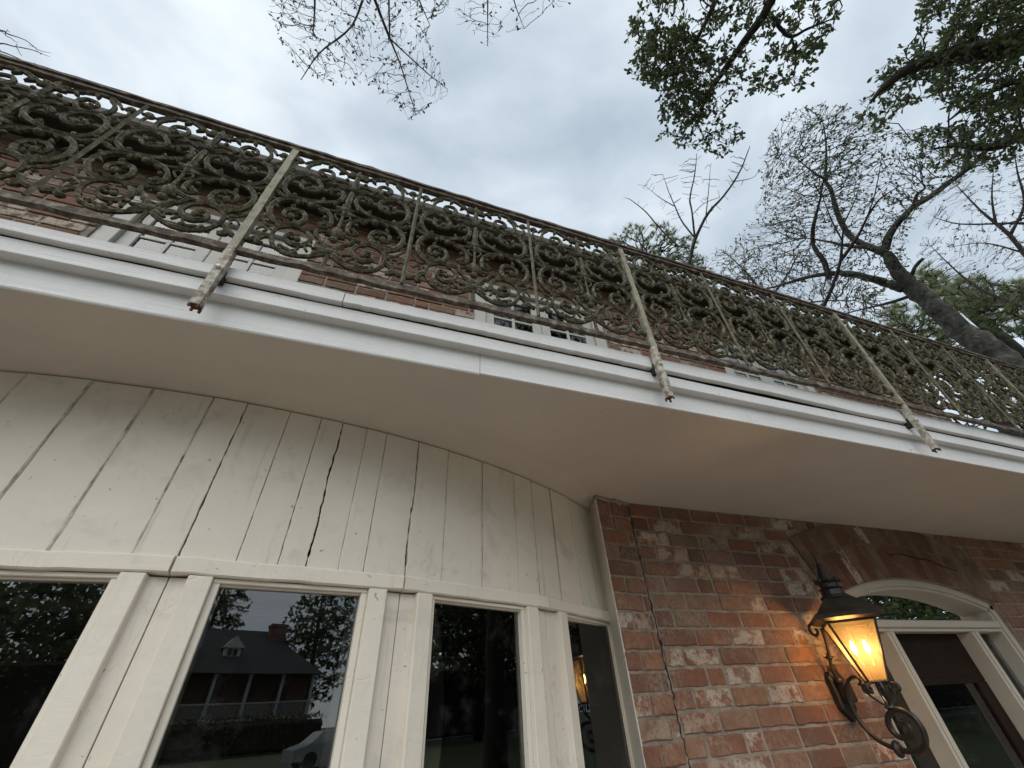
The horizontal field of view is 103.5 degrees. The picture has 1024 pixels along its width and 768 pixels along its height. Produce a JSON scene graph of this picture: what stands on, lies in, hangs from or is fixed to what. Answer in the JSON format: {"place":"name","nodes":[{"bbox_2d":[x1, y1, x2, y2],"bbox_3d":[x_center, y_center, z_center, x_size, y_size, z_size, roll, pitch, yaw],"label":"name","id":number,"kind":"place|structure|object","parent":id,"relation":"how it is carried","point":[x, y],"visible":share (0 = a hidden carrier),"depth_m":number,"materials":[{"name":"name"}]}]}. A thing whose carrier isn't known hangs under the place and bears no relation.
{"place":"outdoors","nodes":[
{"label":"outdoors","id":0,"kind":"place"},
{"bbox_2d":[0,0,1023,431],"label":"sky","id":1,"kind":"structure","parent":0,"point":[545,120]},
{"bbox_2d":[927,344,1023,432],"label":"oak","id":2,"kind":"object","parent":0,"point":[973,425],"visible":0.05,"depth_m":16.89,"materials":[{"name":"green plant"}]},
{"label":"ground","id":3,"kind":"structure","parent":0,"visible":0},
{"bbox_2d":[0,29,48,62],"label":"distant bare tree","id":4,"kind":"object","parent":3,"relation":"on","point":[2,31],"visible":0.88,"depth_m":5.01,"materials":[{"name":"grey plant"}]},
{"bbox_2d":[268,0,570,119],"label":"twiggy tree","id":5,"kind":"object","parent":3,"relation":"on","point":[352,25],"visible":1,"depth_m":3.65,"materials":[{"name":"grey plant"}]},
{"bbox_2d":[0,77,1023,767],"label":"brick house","id":6,"kind":"structure","parent":3,"relation":"on","point":[254,513],"depth_m":1.81,"materials":[{"name":"beige paint"}]},
{"bbox_2d":[88,192,316,281],"bbox_3d":[-2.235,-0.555,2.679,1.280,2.120,0.104,10,-41,-16],"label":"french door","id":7,"kind":"structure","parent":6,"relation":"in","point":[104,233],"depth_m":3.07,"materials":[{"name":"paint"}]},
{"bbox_2d":[0,371,645,767],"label":"bow window","id":8,"kind":"structure","parent":6,"relation":"in","point":[129,489],"depth_m":1.37,"materials":[{"name":"beige paint"}]},
{"bbox_2d":[0,53,1023,452],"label":"balcony railing","id":9,"kind":"object","parent":6,"relation":"attached to","point":[276,181],"visible":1,"depth_m":1.79,"materials":[{"name":"metal"}]},
{"bbox_2d":[474,276,607,347],"bbox_3d":[0.298,-0.097,3.426,1.320,2.120,0.104,10,-41,-16],"label":"french door","id":10,"kind":"structure","parent":6,"relation":"in","point":[481,316],"depth_m":3.86,"materials":[{"name":"paint"}]},
{"bbox_2d":[708,334,815,391],"bbox_3d":[2.878,0.369,4.187,1.320,2.120,0.104,10,-41,-16],"label":"french door","id":11,"kind":"structure","parent":6,"relation":"in","point":[729,370],"depth_m":4.63,"materials":[{"name":"paint"}]},
{"bbox_2d":[807,552,928,758],"bbox_3d":[1.833,1.401,2.183,0.358,0.918,0.414,-19,-42,18],"label":"wall lantern","id":12,"kind":"object","parent":6,"relation":"attached to","point":[839,607],"depth_m":2.12,"materials":[{"name":"black metal"}]},
{"bbox_2d":[601,220,718,286],"bbox_3d":[8.195,-0.101,15.960,6.268,22.832,3.787,0,-39,-4],"label":"pine tree","id":13,"kind":"object","parent":3,"relation":"on","point":[660,251],"visible":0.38,"depth_m":21.05,"materials":[{"name":"green plant"}]},
{"bbox_2d":[627,147,756,278],"bbox_3d":[6.265,-0.954,9.827,3.017,16.568,4.730,15,-43,-21],"label":"bare young tree","id":14,"kind":"object","parent":3,"relation":"on","point":[694,235],"visible":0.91,"depth_m":14.42,"materials":[{"name":"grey plant"}]},
{"bbox_2d":[686,245,913,323],"bbox_3d":[12.370,0.328,13.800,7.896,19.013,3.577,-9,-40,6],"label":"tree","id":15,"kind":"object","parent":3,"relation":"on","point":[835,297],"visible":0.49,"depth_m":17.24,"materials":[{"name":"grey plant"}]},
{"bbox_2d":[624,0,1023,173],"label":"evergreen oak","id":16,"kind":"object","parent":3,"relation":"on","point":[971,48],"visible":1,"depth_m":3.77,"materials":[{"name":"green plant"}]},
{"bbox_2d":[814,155,911,317],"bbox_3d":[6.215,0.104,5.288,1.290,9.166,2.739,1,-39,-5],"label":"bare sapling","id":17,"kind":"object","parent":3,"relation":"on","point":[842,256],"visible":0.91,"depth_m":7.36,"materials":[{"name":"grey plant"}]},
{"bbox_2d":[717,101,1023,392],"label":"oak tree","id":18,"kind":"object","parent":3,"relation":"on","point":[955,325],"visible":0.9,"depth_m":10.53,"materials":[{"name":"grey plant"}]},
{"bbox_2d":[872,298,1023,437],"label":"pine tree","id":19,"kind":"object","parent":3,"relation":"on","point":[931,330],"visible":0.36,"depth_m":14.26,"materials":[{"name":"green plant"}]},
{"bbox_2d":[908,258,1023,358],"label":"pine tree","id":20,"kind":"object","parent":3,"relation":"on","point":[929,277],"visible":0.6,"depth_m":14.12,"materials":[{"name":"green plant"}]},
{"bbox_2d":[918,154,1023,310],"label":"bare branching tree","id":21,"kind":"object","parent":3,"relation":"on","point":[1013,239],"visible":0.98,"depth_m":8.12,"materials":[{"name":"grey plant"}]},
{"bbox_2d":[932,268,1023,344],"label":"pine tree","id":22,"kind":"object","parent":3,"relation":"on","point":[975,306],"visible":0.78,"depth_m":11.81,"materials":[{"name":"green plant"}]}
]}

